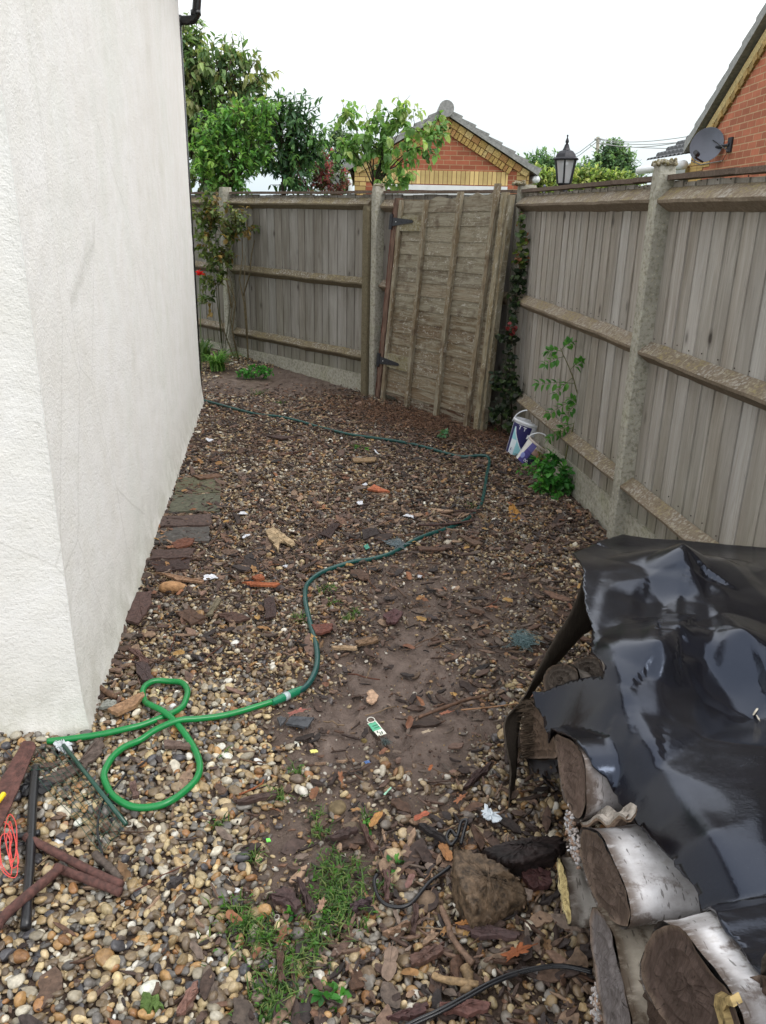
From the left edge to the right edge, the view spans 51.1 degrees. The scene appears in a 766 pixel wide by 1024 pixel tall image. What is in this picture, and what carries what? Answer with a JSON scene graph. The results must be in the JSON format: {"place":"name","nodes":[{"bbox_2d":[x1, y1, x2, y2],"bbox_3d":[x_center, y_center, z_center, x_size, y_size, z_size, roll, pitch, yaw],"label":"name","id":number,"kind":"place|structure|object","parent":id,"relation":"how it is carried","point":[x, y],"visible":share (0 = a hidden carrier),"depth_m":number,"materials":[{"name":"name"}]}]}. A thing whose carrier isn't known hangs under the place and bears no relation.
{"place":"outdoors","nodes":[
{"label":"outdoors","id":0,"kind":"place"},
{"bbox_2d":[0,350,605,1023],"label":"gravel","id":1,"kind":"structure","parent":0,"point":[110,962],"depth_m":2.32,"materials":[{"name":"beige gravel"}]},
{"bbox_2d":[0,814,18,877],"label":"red string","id":2,"kind":"object","parent":1,"relation":"on","point":[9,836],"visible":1,"depth_m":2.08,"materials":[{"name":"fabric"}]},
{"bbox_2d":[0,740,35,827],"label":"rusty plate","id":3,"kind":"object","parent":1,"relation":"on","point":[12,777],"visible":0.98,"depth_m":2.35,"materials":[{"name":"metal"}]},
{"bbox_2d":[20,764,39,931],"bbox_3d":[-0.945,0.873,2.152,0.026,0.027,0.616,-6,22,-19],"label":"black rod","id":4,"kind":"object","parent":1,"relation":"on","point":[27,907],"visible":0.94,"depth_m":2.10,"materials":[{"name":"plastic"}]},
{"bbox_2d":[0,863,64,930],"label":"rusty bar","id":5,"kind":"object","parent":1,"relation":"on","point":[29,893],"visible":1,"depth_m":1.95,"materials":[{"name":"metal"}]},
{"bbox_2d":[19,772,54,796],"bbox_3d":[-1.032,0.802,2.361,0.127,0.011,0.090,17,25,36],"label":"rubber offcut","id":6,"kind":"object","parent":1,"relation":"on","point":[24,789],"visible":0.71,"depth_m":2.35,"materials":[{"name":"black rubber"}]},
{"bbox_2d":[22,832,124,887],"bbox_3d":[-0.808,0.904,2.079,0.348,0.024,0.026,11,23,25],"label":"rusty bar","id":7,"kind":"object","parent":1,"relation":"on","point":[63,856],"visible":0.94,"depth_m":2.06,"materials":[{"name":"metal"}]},
{"bbox_2d":[42,737,104,785],"bbox_3d":[-0.937,0.771,2.462,0.077,0.015,0.266,10,22,23],"label":"bark strip","id":8,"kind":"object","parent":1,"relation":"on","point":[93,753],"visible":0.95,"depth_m":2.46,"materials":[{"name":"brown wood"}]},
{"bbox_2d":[28,743,127,851],"bbox_3d":[-0.893,0.808,2.333,0.139,0.029,0.570,-18,28,-42],"label":"wire mesh","id":9,"kind":"object","parent":1,"relation":"on","point":[106,799],"visible":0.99,"depth_m":2.31,"materials":[{"name":"metal"}]},
{"bbox_2d":[53,863,123,896],"bbox_3d":[-0.747,0.929,2.028,0.208,0.026,0.023,9,22,21],"label":"rusty bar","id":10,"kind":"object","parent":1,"relation":"on","point":[91,880],"visible":0.88,"depth_m":2.01,"materials":[{"name":"metal"}]},
{"bbox_2d":[91,850,123,879],"bbox_3d":[-0.712,0.915,2.072,0.131,0.027,0.025,19,27,39],"label":"stick","id":11,"kind":"object","parent":1,"relation":"on","point":[100,859],"visible":0.88,"depth_m":2.07,"materials":[{"name":"wood"}]},
{"bbox_2d":[107,692,144,716],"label":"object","id":12,"kind":"object","parent":1,"relation":"on","point":[127,705],"visible":1,"depth_m":2.73,"materials":[{"name":"brown wood"}]},
{"bbox_2d":[125,591,151,624],"bbox_3d":[-1.042,0.407,3.443,0.084,0.017,0.309,-1,20,-5],"label":"wood piece","id":13,"kind":"object","parent":1,"relation":"on","point":[140,605],"visible":1,"depth_m":3.43,"materials":[{"name":"brown wood"}]},
{"bbox_2d":[132,660,154,683],"bbox_3d":[-0.881,0.587,2.950,0.052,0.015,0.180,-9,23,-25],"label":"wood piece","id":14,"kind":"object","parent":1,"relation":"on","point":[143,672],"visible":1,"depth_m":2.94,"materials":[{"name":"brown wood"}]},
{"bbox_2d":[140,991,163,1013],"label":"green leaf","id":15,"kind":"object","parent":1,"relation":"on","point":[149,1002],"visible":1,"depth_m":1.72,"materials":[{"name":"green plant"}]},
{"bbox_2d":[150,559,189,572],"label":"slab","id":16,"kind":"object","parent":1,"relation":"on","point":[175,565],"depth_m":3.84,"materials":[{"name":"brown stone"}]},
{"bbox_2d":[150,548,195,560],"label":"slab","id":17,"kind":"object","parent":1,"relation":"on","point":[169,554],"depth_m":3.97,"materials":[{"name":"brown stone"}]},
{"bbox_2d":[160,514,211,527],"bbox_3d":[-1.088,0.054,4.410,0.293,0.031,0.163,-2,21,-8],"label":"slab","id":18,"kind":"object","parent":1,"relation":"on","point":[198,520],"depth_m":4.39,"materials":[{"name":"brown stone"}]},
{"bbox_2d":[176,980,198,1016],"bbox_3d":[-0.421,1.052,1.734,0.025,0.017,0.084,8,21,16],"label":"bark piece","id":19,"kind":"object","parent":1,"relation":"on","point":[189,997],"visible":1,"depth_m":1.73,"materials":[{"name":"wood"}]},
{"bbox_2d":[176,608,205,625],"bbox_3d":[-0.805,0.437,3.370,0.078,0.018,0.138,-15,26,-37],"label":"wood piece","id":20,"kind":"object","parent":1,"relation":"on","point":[191,617],"visible":1,"depth_m":3.36,"materials":[{"name":"brown wood"}]},
{"bbox_2d":[175,477,221,494],"bbox_3d":[-1.153,-0.168,5.005,0.278,0.024,0.353,-3,21,-12],"label":"slab","id":21,"kind":"object","parent":1,"relation":"on","point":[194,481],"depth_m":4.99,"materials":[{"name":"stone"}]},
{"bbox_2d":[218,611,250,623],"bbox_3d":[-0.628,0.440,3.369,0.125,0.016,0.082,19,27,40],"label":"wood piece","id":22,"kind":"object","parent":1,"relation":"on","point":[235,616],"visible":1,"depth_m":3.36,"materials":[{"name":"brown wood"}]},
{"bbox_2d":[234,789,276,805],"bbox_3d":[-0.367,0.832,2.331,0.126,0.018,0.026,-6,22,-19],"label":"bark piece","id":23,"kind":"object","parent":1,"relation":"on","point":[253,798],"visible":1,"depth_m":2.33,"materials":[{"name":"brown wood"}]},
{"bbox_2d":[264,597,275,619],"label":"wood piece","id":24,"kind":"object","parent":1,"relation":"on","point":[270,607],"visible":1,"depth_m":3.44,"materials":[{"name":"brown wood"}]},
{"bbox_2d":[265,527,294,551],"bbox_3d":[-0.544,0.137,4.183,0.114,0.019,0.313,-8,22,-24],"label":"birch bark piece","id":25,"kind":"object","parent":1,"relation":"on","point":[276,537],"visible":1,"depth_m":4.17,"materials":[{"name":"beige wood"}]},
{"bbox_2d":[267,886,300,913],"bbox_3d":[-0.239,0.958,1.992,0.092,0.018,0.050,12,23,28],"label":"bark slab","id":26,"kind":"object","parent":1,"relation":"on","point":[284,896],"depth_m":1.98,"materials":[{"name":"brown wood"}]},
{"bbox_2d":[0,381,607,1023],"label":"bark litter","id":27,"kind":"object","parent":1,"relation":"on","point":[418,851],"visible":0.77,"depth_m":3.33,"materials":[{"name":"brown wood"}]},
{"bbox_2d":[325,826,358,841],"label":"bark slab","id":28,"kind":"object","parent":27,"relation":"on","point":[343,833],"depth_m":2.19,"materials":[{"name":"brown wood"}]},
{"bbox_2d":[409,941,444,967],"bbox_3d":[0.103,1.018,1.846,0.102,0.018,0.033,-11,24,-30],"label":"bark slab","id":29,"kind":"object","parent":27,"relation":"on","point":[425,955],"depth_m":1.84,"materials":[{"name":"brown wood"}]},
{"bbox_2d":[459,963,473,993],"bbox_3d":[0.187,1.042,1.785,0.032,0.028,0.073,3,20,4],"label":"pebble","id":30,"kind":"object","parent":27,"relation":"on","point":[466,970],"visible":0.84,"depth_m":1.79,"materials":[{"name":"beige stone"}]},
{"bbox_2d":[457,924,521,941],"bbox_3d":[0.254,1.000,1.910,0.153,0.018,0.041,1,20,0],"label":"bark slab","id":31,"kind":"object","parent":27,"relation":"on","point":[488,932],"depth_m":1.90,"materials":[{"name":"brown wood"}]},
{"bbox_2d":[405,963,591,1023],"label":"black cable","id":32,"kind":"object","parent":27,"relation":"on","point":[463,996],"visible":1,"depth_m":1.76,"materials":[{"name":"plastic"}]},
{"bbox_2d":[500,942,537,961],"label":"dead leaf","id":33,"kind":"object","parent":27,"relation":"on","point":[520,948],"visible":1,"depth_m":1.86,"materials":[{"name":"orange plant"}]},
{"bbox_2d":[297,877,314,914],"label":"bark slab","id":34,"kind":"object","parent":1,"relation":"on","point":[309,904],"depth_m":1.99,"materials":[{"name":"brown wood"}]},
{"bbox_2d":[381,942,397,981],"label":"dead leaf","id":35,"kind":"object","parent":1,"relation":"on","point":[389,968],"visible":1,"depth_m":1.81,"materials":[{"name":"beige plant"}]},
{"bbox_2d":[386,1001,428,1022],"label":"bark slab","id":36,"kind":"object","parent":1,"relation":"on","point":[415,1011],"depth_m":1.70,"materials":[{"name":"brown wood"}]},
{"bbox_2d":[372,865,451,909],"bbox_3d":[0.082,0.949,2.025,0.211,0.017,0.119,-2,21,-8],"label":"black cable","id":37,"kind":"object","parent":1,"relation":"on","point":[419,893],"visible":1,"depth_m":2.01,"materials":[{"name":"plastic"}]},
{"bbox_2d":[417,890,443,915],"bbox_3d":[0.119,0.982,2.009,0.072,0.045,0.071,1,20,0],"label":"stone","id":38,"kind":"object","parent":1,"relation":"on","point":[426,897],"visible":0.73,"depth_m":2.00,"materials":[{"name":"beige stone"}]},
{"bbox_2d":[431,971,478,987],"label":"twig","id":39,"kind":"object","parent":1,"relation":"on","point":[448,980],"visible":1,"depth_m":1.77,"materials":[{"name":"beige wood"}]},
{"bbox_2d":[438,905,475,965],"bbox_3d":[0.167,0.998,1.891,0.028,0.020,0.172,-7,22,-21],"label":"twig","id":40,"kind":"object","parent":1,"relation":"on","point":[463,952],"visible":1,"depth_m":1.88,"materials":[{"name":"brown wood"}]},
{"bbox_2d":[445,818,468,845],"bbox_3d":[0.201,0.875,2.196,0.052,0.012,0.115,7,21,14],"label":"black cable","id":41,"kind":"object","parent":1,"relation":"on","point":[456,835],"visible":1,"depth_m":2.18,"materials":[{"name":"plastic"}]},
{"bbox_2d":[439,998,490,1018],"bbox_3d":[0.177,1.063,1.720,0.112,0.019,0.040,1,20,0],"label":"bark slab","id":42,"kind":"object","parent":1,"relation":"on","point":[470,1007],"depth_m":1.71,"materials":[{"name":"brown wood"}]},
{"bbox_2d":[463,760,492,789],"bbox_3d":[0.289,0.800,2.437,0.029,0.019,0.170,20,27,41],"label":"bark slab","id":43,"kind":"object","parent":1,"relation":"on","point":[477,775],"depth_m":2.43,"materials":[{"name":"brown wood"}]},
{"bbox_2d":[450,846,527,935],"bbox_3d":[0.266,0.945,1.986,0.190,0.142,0.181,1,20,0],"label":"rock","id":44,"kind":"object","parent":1,"relation":"on","point":[485,890],"visible":0.97,"depth_m":1.96,"materials":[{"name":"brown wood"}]},
{"bbox_2d":[501,629,544,650],"bbox_3d":[0.567,0.508,3.223,0.167,0.028,0.175,6,21,13],"label":"netting tangle","id":45,"kind":"object","parent":1,"relation":"on","point":[523,639],"visible":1,"depth_m":3.22,"materials":[{"name":"plastic"}]},
{"bbox_2d":[516,432,545,464],"bbox_3d":[1.051,-0.433,5.612,0.227,0.260,0.176,1,20,0],"label":"paint bucket","id":46,"kind":"object","parent":1,"relation":"on","point":[527,450],"visible":0.7,"depth_m":5.56,"materials":[{"name":"plastic"}]},
{"bbox_2d":[512,698,560,760],"bbox_3d":[0.567,0.663,2.361,0.330,0.344,0.573,1,20,0],"label":"split log","id":47,"kind":"object","parent":1,"relation":"on","point":[534,743],"visible":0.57,"depth_m":2.37,"materials":[{"name":"brown wood"}]},
{"bbox_2d":[543,662,590,690],"bbox_3d":[0.552,0.504,2.318,0.092,0.323,0.406,1,20,0],"label":"birch log","id":48,"kind":"object","parent":47,"relation":"on","point":[559,673],"visible":0.41,"depth_m":2.31,"materials":[{"name":"brown wood"}]},
{"bbox_2d":[574,655,604,678],"bbox_3d":[0.593,0.443,2.166,0.093,0.222,0.279,1,20,0],"label":"birch log","id":49,"kind":"object","parent":47,"relation":"on","point":[589,664],"visible":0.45,"depth_m":2.13,"materials":[{"name":"brown wood"}]},
{"bbox_2d":[521,867,551,891],"bbox_3d":[0.397,0.944,2.066,0.077,0.018,0.081,1,20,0],"label":"bark slab","id":50,"kind":"object","parent":1,"relation":"on","point":[531,880],"depth_m":2.06,"materials":[{"name":"brown wood"}]},
{"bbox_2d":[615,819,635,826],"bbox_3d":[0.874,0.861,2.064,0.574,0.227,0.235,-1,20,-6],"label":"birch log","id":51,"kind":"object","parent":1,"relation":"on","point":[621,822],"depth_m":2.02,"materials":[{"name":"wood"}]},
{"bbox_2d":[557,855,596,927],"bbox_3d":[0.498,0.876,1.864,0.164,0.101,0.183,1,20,0],"label":"birch log","id":52,"kind":"object","parent":51,"relation":"on","point":[577,900],"visible":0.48,"depth_m":1.82,"materials":[{"name":"grey wood"}]},
{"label":"birch log","id":53,"kind":"object","parent":1,"relation":"on","visible":0},
{"bbox_2d":[589,903,655,1023],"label":"birch log","id":54,"kind":"object","parent":53,"relation":"on","point":[617,951],"visible":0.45,"depth_m":1.47,"materials":[{"name":"grey wood"}]},
{"bbox_2d":[579,824,700,929],"bbox_3d":[0.739,0.710,1.633,0.673,0.204,0.346,-2,21,-8],"label":"birch log","id":55,"kind":"object","parent":54,"relation":"on","point":[638,871],"visible":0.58,"depth_m":1.50,"materials":[{"name":"white wood"}]},
{"bbox_2d":[564,804,602,1023],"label":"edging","id":56,"kind":"object","parent":55,"relation":"attached to","point":[595,1012],"visible":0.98,"depth_m":1.78,"materials":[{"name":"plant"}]},
{"bbox_2d":[580,802,636,827],"bbox_3d":[0.462,0.632,1.659,0.026,0.222,0.232,-1,20,-5],"label":"bark curl","id":57,"kind":"object","parent":55,"relation":"attached to","point":[607,816],"visible":0.94,"depth_m":1.62,"materials":[{"name":"beige wood"}]},
{"bbox_2d":[503,534,765,974],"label":"tarp","id":58,"kind":"object","parent":55,"relation":"on","point":[661,724],"visible":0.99,"depth_m":1.95,"materials":[{"name":"black plastic"}]},
{"bbox_2d":[625,980,666,1023],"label":"birch log","id":59,"kind":"object","parent":54,"relation":"on","point":[654,1016],"visible":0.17,"depth_m":1.35,"materials":[{"name":"brown wood"}]},
{"bbox_2d":[639,911,765,1023],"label":"birch log","id":60,"kind":"object","parent":59,"relation":"on","point":[691,966],"visible":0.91,"depth_m":1.15,"materials":[{"name":"brown wood"}]},
{"bbox_2d":[714,991,742,1023],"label":"wood splinter","id":61,"kind":"object","parent":60,"relation":"on","point":[723,1002],"visible":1,"depth_m":1.01,"materials":[{"name":"beige wood"}]},
{"bbox_2d":[737,953,765,1023],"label":"birch log","id":62,"kind":"object","parent":60,"relation":"on","point":[761,979],"visible":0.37,"depth_m":1.01,"materials":[{"name":"white wood"}]},
{"bbox_2d":[0,348,606,1023],"bbox_3d":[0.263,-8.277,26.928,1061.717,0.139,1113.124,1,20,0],"label":"ground","id":63,"kind":"structure","parent":0,"point":[402,660],"depth_m":2.75,"materials":[{"name":"soil"}]},
{"bbox_2d":[0,0,203,737],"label":"house","id":64,"kind":"structure","parent":63,"relation":"on","point":[101,400],"depth_m":2.82,"materials":[{"name":"paint"}]},
{"bbox_2d":[159,581,186,593],"bbox_3d":[-0.950,0.349,3.645,0.136,0.092,0.092,-14,25,-35],"label":"brown lump","id":65,"kind":"object","parent":63,"relation":"on","point":[173,586],"visible":0.86,"depth_m":3.60,"materials":[{"name":"stone"}]},
{"bbox_2d":[154,526,209,544],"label":"slab","id":66,"kind":"structure","parent":63,"relation":"on","point":[181,533],"depth_m":4.23,"materials":[{"name":"stone"}]},
{"bbox_2d":[168,493,219,513],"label":"slab","id":67,"kind":"structure","parent":63,"relation":"on","point":[180,504],"depth_m":4.68,"materials":[{"name":"stone"}]},
{"bbox_2d":[200,348,247,371],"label":"day lily","id":68,"kind":"object","parent":63,"relation":"on","point":[217,363],"visible":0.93,"depth_m":8.37,"materials":[{"name":"green plant"}]},
{"bbox_2d":[192,189,260,361],"bbox_3d":[-1.630,-2.425,8.442,0.755,1.824,0.494,1,20,0],"label":"climbing rose","id":69,"kind":"object","parent":63,"relation":"on","point":[211,218],"visible":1,"depth_m":8.32,"materials":[{"name":"green plant"}]},
{"bbox_2d":[182,10,283,194],"bbox_3d":[-2.287,-4.301,10.458,2.084,3.967,1.167,1,20,0],"label":"cherry tree","id":70,"kind":"object","parent":63,"relation":"on","point":[200,70],"visible":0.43,"depth_m":9.93,"materials":[{"name":"green plant"}]},
{"bbox_2d":[188,95,281,194],"bbox_3d":[-1.728,-3.316,9.440,1.151,2.845,0.756,1,20,0],"label":"green shrub","id":71,"kind":"object","parent":63,"relation":"on","point":[222,162],"visible":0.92,"depth_m":9.05,"materials":[{"name":"green plant"}]},
{"bbox_2d":[235,364,273,378],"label":"ground weed","id":72,"kind":"object","parent":63,"relation":"on","point":[263,369],"visible":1,"depth_m":8.11,"materials":[{"name":"green plant"}]},
{"bbox_2d":[46,399,490,811],"bbox_3d":[-0.270,-0.135,4.939,2.249,0.065,5.530,-1,20,-7],"label":"garden hose","id":73,"kind":"object","parent":63,"relation":"on","point":[187,737],"visible":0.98,"depth_m":2.71,"materials":[{"name":"plastic"}]},
{"bbox_2d":[251,87,333,194],"bbox_3d":[-1.101,-3.525,9.820,1.045,2.999,0.759,1,20,0],"label":"laurel shrub","id":74,"kind":"object","parent":63,"relation":"on","point":[297,136],"visible":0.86,"depth_m":9.40,"materials":[{"name":"green plant"}]},
{"bbox_2d":[0,411,589,994],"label":"twig litter","id":75,"kind":"object","parent":63,"relation":"on","point":[348,673],"visible":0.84,"depth_m":3.17,"materials":[{"name":"brown wood"}]},
{"bbox_2d":[286,716,313,728],"bbox_3d":[-0.279,0.703,2.695,0.079,0.010,0.063,7,21,14],"label":"slate piece","id":76,"kind":"object","parent":63,"relation":"on","point":[299,722],"visible":1,"depth_m":2.69,"materials":[{"name":"stone"}]},
{"bbox_2d":[295,148,351,194],"bbox_3d":[-0.901,-3.859,11.371,0.929,2.558,0.581,1,20,0],"label":"berry shrub","id":77,"kind":"object","parent":63,"relation":"on","point":[322,178],"visible":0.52,"depth_m":11.06,"materials":[{"name":"red plant"}]},
{"bbox_2d":[310,980,351,1011],"bbox_3d":[-0.112,1.056,1.765,0.094,0.083,0.088,1,20,0],"label":"sprout","id":78,"kind":"object","parent":63,"relation":"on","point":[318,995],"visible":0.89,"depth_m":1.74,"materials":[{"name":"green plant"}]},
{"bbox_2d":[308,113,353,194],"bbox_3d":[-1.110,-6.813,17.748,1.145,3.664,0.977,1,20,0],"label":"grey green tree","id":79,"kind":"object","parent":63,"relation":"on","point":[338,132],"visible":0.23,"depth_m":17.20,"materials":[{"name":"green plant"}]},
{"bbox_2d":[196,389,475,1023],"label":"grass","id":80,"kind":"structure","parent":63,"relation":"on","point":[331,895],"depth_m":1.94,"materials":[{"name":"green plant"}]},
{"bbox_2d":[191,182,536,425],"bbox_3d":[-1.182,-2.371,8.362,0.204,1.942,6.384,-18,28,-42],"label":"board fence","id":81,"kind":"object","parent":63,"relation":"on","point":[315,291],"visible":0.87,"depth_m":7.92,"materials":[{"name":"wood"}]},
{"bbox_2d":[359,820,378,853],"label":"bark slab","id":82,"kind":"object","parent":63,"relation":"on","point":[372,845],"depth_m":2.18,"materials":[{"name":"brown wood"}]},
{"bbox_2d":[264,384,515,467],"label":"needle litter","id":83,"kind":"object","parent":63,"relation":"on","point":[428,424],"visible":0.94,"depth_m":6.64,"materials":[{"name":"brown plant"}]},
{"bbox_2d":[329,97,451,190],"bbox_3d":[0.049,-3.130,9.047,1.348,2.847,0.541,1,20,0],"label":"magnolia tree","id":84,"kind":"object","parent":63,"relation":"on","point":[383,152],"visible":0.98,"depth_m":8.72,"materials":[{"name":"green plant"}]},
{"bbox_2d":[383,608,402,624],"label":"wood piece","id":85,"kind":"object","parent":63,"relation":"on","point":[393,616],"visible":1,"depth_m":3.39,"materials":[{"name":"brown wood"}]},
{"bbox_2d":[418,823,445,843],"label":"bark slab","id":86,"kind":"object","parent":63,"relation":"on","point":[430,831],"depth_m":2.20,"materials":[{"name":"wood"}]},
{"bbox_2d":[325,100,541,194],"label":"brick garage","id":87,"kind":"structure","parent":63,"relation":"on","point":[472,157],"depth_m":13.95,"materials":[{"name":"orange brick"}]},
{"bbox_2d":[387,184,506,194],"bbox_3d":[1.047,-4.671,14.452,2.218,2.258,0.065,1,20,0],"label":"garage door","id":88,"kind":"structure","parent":87,"relation":"in","point":[411,187],"depth_m":14.05,"materials":[{"name":"white plastic"}]},
{"bbox_2d":[375,183,515,432],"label":"old gate","id":89,"kind":"structure","parent":63,"relation":"on","point":[445,280],"depth_m":6.55,"materials":[{"name":"brown wood"}]},
{"bbox_2d":[418,694,488,718],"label":"twig","id":90,"kind":"object","parent":63,"relation":"on","point":[443,707],"visible":1,"depth_m":2.80,"materials":[{"name":"brown wood"}]},
{"bbox_2d":[506,410,537,455],"bbox_3d":[1.026,-0.573,5.837,0.247,0.362,0.210,1,20,0],"label":"paint bucket","id":91,"kind":"object","parent":63,"relation":"on","point":[523,429],"visible":0.75,"depth_m":5.77,"materials":[{"name":"plastic"}]},
{"bbox_2d":[481,835,566,879],"bbox_3d":[0.377,0.919,2.120,0.236,0.106,0.085,-4,21,-13],"label":"split timber","id":92,"kind":"object","parent":63,"relation":"on","point":[517,858],"visible":0.81,"depth_m":2.10,"materials":[{"name":"brown wood"}]},
{"bbox_2d":[517,146,557,175],"bbox_3d":[6.854,-13.628,35.357,3.037,4.585,1.918,1,20,0],"label":"distant tree","id":93,"kind":"object","parent":63,"relation":"on","point":[547,160],"visible":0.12,"depth_m":34.53,"materials":[{"name":"green plant"}]},
{"bbox_2d":[525,758,557,785],"bbox_3d":[0.569,0.839,2.489,0.244,0.127,0.199,1,20,0],"label":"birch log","id":94,"kind":"object","parent":63,"relation":"on","point":[541,766],"visible":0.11,"depth_m":2.49,"materials":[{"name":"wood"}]},
{"bbox_2d":[528,448,574,499],"bbox_3d":[1.053,-0.223,5.014,0.346,0.334,0.264,19,27,39],"label":"weed","id":95,"kind":"object","parent":63,"relation":"on","point":[547,469],"visible":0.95,"depth_m":4.99,"materials":[{"name":"green plant"}]},
{"bbox_2d":[532,337,585,474],"bbox_3d":[1.108,-0.588,4.949,0.405,0.968,0.188,1,20,0],"label":"sapling","id":96,"kind":"object","parent":63,"relation":"on","point":[567,340],"visible":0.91,"depth_m":4.91,"materials":[{"name":"green plant"}]},
{"bbox_2d":[553,135,578,191],"bbox_3d":[1.379,-1.815,6.461,0.206,2.228,0.205,1,20,0],"label":"street lamp","id":97,"kind":"object","parent":63,"relation":"on","point":[565,158],"visible":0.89,"depth_m":6.10,"materials":[{"name":"black metal"}]},
{"bbox_2d":[530,161,646,192],"bbox_3d":[4.401,-7.223,18.651,4.167,1.770,1.336,1,20,0],"label":"hedge","id":98,"kind":"object","parent":63,"relation":"on","point":[580,176],"visible":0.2,"depth_m":18.30,"materials":[{"name":"green plant"}]},
{"bbox_2d":[583,137,649,184],"bbox_3d":[10.720,-14.525,37.121,3.340,5.203,1.928,5,21,10],"label":"distant tree","id":99,"kind":"object","parent":63,"relation":"on","point":[611,157],"visible":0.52,"depth_m":36.28,"materials":[{"name":"green plant"}]},
{"bbox_2d":[500,158,765,547],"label":"board fence","id":100,"kind":"object","parent":63,"relation":"on","point":[650,299],"visible":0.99,"depth_m":3.82,"materials":[{"name":"wood"}]},
{"bbox_2d":[486,208,529,433],"bbox_3d":[0.953,-1.374,5.966,0.292,1.668,0.340,1,20,0],"label":"ivy","id":101,"kind":"object","parent":100,"relation":"attached to","point":[509,382],"visible":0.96,"depth_m":6.01,"materials":[{"name":"green plant"}]},
{"bbox_2d":[178,0,765,194],"label":"sky","id":102,"kind":"structure","parent":0,"point":[530,75],"materials":[{"name":"white"}]},
{"bbox_2d":[575,136,686,156],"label":"power lines","id":103,"kind":"object","parent":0,"point":[598,140],"visible":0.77,"depth_m":28.43,"materials":[{"name":"black metal"}]},
{"bbox_2d":[636,3,765,181],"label":"brick house","id":104,"kind":"structure","parent":0,"point":[735,106],"depth_m":9.17,"materials":[{"name":"brick"}]},
{"bbox_2d":[690,127,733,164],"bbox_3d":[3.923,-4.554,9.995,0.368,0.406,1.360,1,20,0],"label":"satellite dish","id":105,"kind":"object","parent":104,"relation":"attached to","point":[707,144],"visible":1,"depth_m":9.76,"materials":[{"name":"grey metal"}]},
{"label":"birch log","id":106,"kind":"object","parent":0,"visible":0},
{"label":"birch log","id":107,"kind":"object","parent":106,"relation":"on","visible":0},
{"bbox_2d":[555,733,622,822],"bbox_3d":[0.683,0.596,1.922,0.562,0.220,0.315,-3,21,-10],"label":"birch log","id":108,"kind":"object","parent":107,"relation":"on","point":[588,793],"visible":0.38,"depth_m":1.79,"materials":[{"name":"brown wood"}]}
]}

